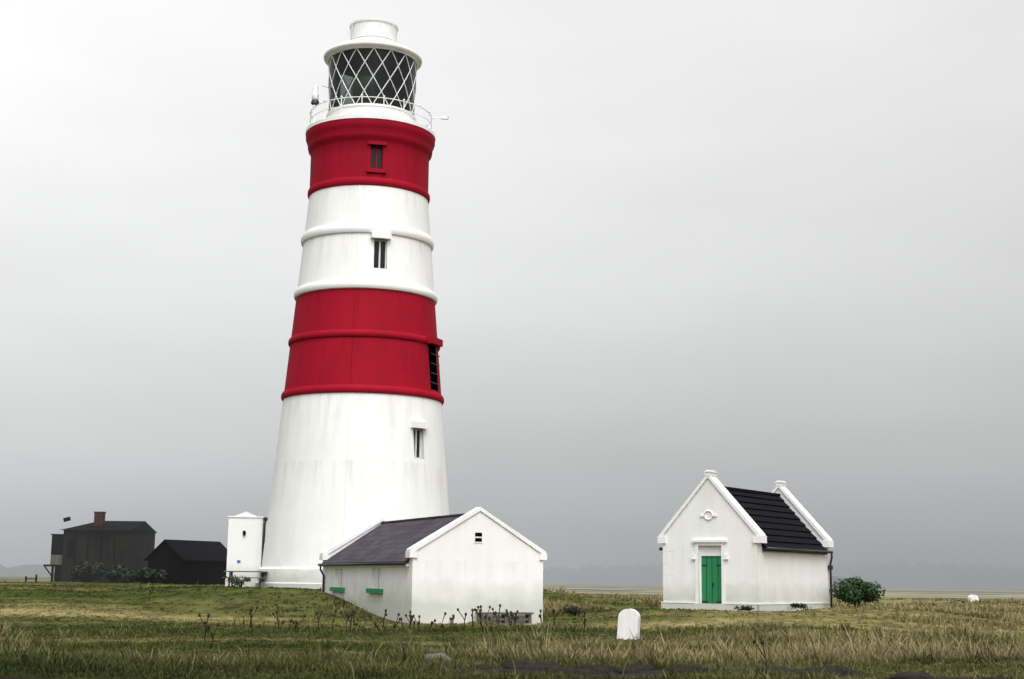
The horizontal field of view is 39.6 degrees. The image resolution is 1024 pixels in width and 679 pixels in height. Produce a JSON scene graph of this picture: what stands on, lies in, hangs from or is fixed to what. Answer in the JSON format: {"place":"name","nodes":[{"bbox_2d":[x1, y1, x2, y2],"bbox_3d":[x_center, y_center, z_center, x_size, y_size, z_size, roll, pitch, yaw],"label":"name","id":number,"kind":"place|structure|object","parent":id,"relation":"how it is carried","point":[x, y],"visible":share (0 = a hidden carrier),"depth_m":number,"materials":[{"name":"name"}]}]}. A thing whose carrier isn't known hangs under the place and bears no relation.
{"place":"outdoors","nodes":[
{"label":"outdoors","id":0,"kind":"place"},
{"bbox_2d":[0,576,1023,678],"bbox_3d":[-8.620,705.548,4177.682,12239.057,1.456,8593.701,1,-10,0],"label":"ground","id":1,"kind":"structure","parent":0,"point":[891,592],"depth_m":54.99,"materials":[{"name":"green plant"}]},
{"bbox_2d":[69,561,105,582],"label":"scrub","id":2,"kind":"object","parent":1,"relation":"on","point":[85,571],"visible":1,"depth_m":143.26,"materials":[{"name":"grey plant"}]},
{"bbox_2d":[25,512,156,582],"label":"shed","id":3,"kind":"structure","parent":1,"relation":"on","point":[129,545],"depth_m":148.29,"materials":[{"name":"wood"}]},
{"bbox_2d":[105,565,134,582],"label":"scrub","id":4,"kind":"object","parent":1,"relation":"on","point":[121,574],"visible":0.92,"depth_m":137.60,"materials":[{"name":"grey plant"}]},
{"bbox_2d":[131,567,169,583],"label":"scrub","id":5,"kind":"object","parent":1,"relation":"on","point":[146,575],"visible":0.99,"depth_m":133.21,"materials":[{"name":"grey plant"}]},
{"bbox_2d":[144,539,226,584],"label":"shed","id":6,"kind":"structure","parent":1,"relation":"on","point":[190,562],"depth_m":135.76,"materials":[{"name":"black wood"}]},
{"bbox_2d":[226,575,250,586],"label":"shrub","id":7,"kind":"object","parent":1,"relation":"on","point":[237,581],"visible":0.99,"depth_m":65.24,"materials":[{"name":"green plant"}]},
{"bbox_2d":[222,571,267,586],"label":"picnic table","id":8,"kind":"object","parent":1,"relation":"on","point":[260,578],"visible":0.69,"depth_m":66.87,"materials":[{"name":"grey wood"}]},
{"bbox_2d":[225,512,267,586],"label":"hut","id":9,"kind":"object","parent":1,"relation":"on","point":[246,539],"visible":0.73,"depth_m":69.95,"materials":[{"name":"white paint"}]},
{"bbox_2d":[255,114,449,588],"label":"lighthouse tower","id":10,"kind":"structure","parent":1,"relation":"on","point":[389,392],"depth_m":68.76,"materials":[{"name":"white paint"}]},
{"bbox_2d":[310,18,447,129],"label":"lantern room","id":11,"kind":"object","parent":10,"relation":"on","point":[376,61],"visible":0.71,"depth_m":73.00,"materials":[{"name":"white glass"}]},
{"bbox_2d":[343,141,442,538],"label":"lighthouse windows","id":12,"kind":"structure","parent":10,"relation":"attached to","point":[380,242],"depth_m":69.73,"materials":[{"name":"black glass"}]},
{"bbox_2d":[0,564,847,587],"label":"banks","id":13,"kind":"object","parent":1,"relation":"on","point":[31,570],"visible":0.09,"depth_m":599.08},
{"bbox_2d":[318,507,546,623],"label":"annexe building","id":14,"kind":"structure","parent":1,"relation":"on","point":[428,569],"depth_m":50.72,"materials":[{"name":"white paint"}]},
{"bbox_2d":[421,652,451,662],"bbox_3d":[-1.378,5.791,25.749,0.630,0.251,0.445,1,-10,0],"label":"rock","id":15,"kind":"object","parent":1,"relation":"on","point":[436,654],"visible":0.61,"depth_m":25.61,"materials":[{"name":"grey stone"}]},
{"bbox_2d":[149,586,767,671],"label":"thistles","id":16,"kind":"object","parent":1,"relation":"on","point":[452,618],"visible":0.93,"depth_m":42.19,"materials":[{"name":"brown"}]},
{"bbox_2d":[4,559,1023,586],"bbox_3d":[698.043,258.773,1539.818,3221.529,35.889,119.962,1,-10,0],"label":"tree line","id":17,"kind":"object","parent":1,"relation":"on","point":[906,573],"visible":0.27,"depth_m":1487.20,"materials":[{"name":"plant"}]},
{"bbox_2d":[562,605,585,618],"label":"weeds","id":18,"kind":"object","parent":1,"relation":"on","point":[573,610],"visible":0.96,"depth_m":51.47,"materials":[{"name":"green plant"}]},
{"bbox_2d":[617,609,640,639],"bbox_3d":[3.074,7.675,37.551,0.591,1.114,0.300,-2,-10,17],"label":"marker stone","id":19,"kind":"object","parent":1,"relation":"on","point":[629,620],"visible":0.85,"depth_m":37.44,"materials":[{"name":"white stone"}]},
{"bbox_2d":[429,660,1007,678],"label":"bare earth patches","id":20,"kind":"object","parent":1,"relation":"on","point":[523,666],"visible":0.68,"depth_m":23.47,"materials":[{"name":"soil"}]},
{"bbox_2d":[734,605,753,610],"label":"weeds","id":21,"kind":"object","parent":1,"relation":"on","point":[746,608],"visible":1,"depth_m":53.88,"materials":[{"name":"green plant"}]},
{"bbox_2d":[658,470,833,611],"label":"house","id":22,"kind":"structure","parent":1,"relation":"on","point":[727,548],"depth_m":56.13,"materials":[{"name":"white paint"}]},
{"bbox_2d":[790,602,812,610],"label":"weeds","id":23,"kind":"object","parent":1,"relation":"on","point":[798,605],"visible":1,"depth_m":55.95,"materials":[{"name":"green plant"}]},
{"bbox_2d":[829,575,885,607],"bbox_3d":[14.387,10.507,58.944,2.410,1.449,1.633,5,-11,-25],"label":"shrub","id":24,"kind":"object","parent":1,"relation":"on","point":[854,590],"visible":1,"depth_m":58.60,"materials":[{"name":"green plant"}]},
{"bbox_2d":[968,595,978,601],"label":"marker stone","id":25,"kind":"object","parent":1,"relation":"on","point":[973,597],"visible":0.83,"depth_m":110.11,"materials":[{"name":"white stone"}]},
{"bbox_2d":[0,0,1023,570],"label":"sky","id":26,"kind":"structure","parent":0,"point":[757,244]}
]}

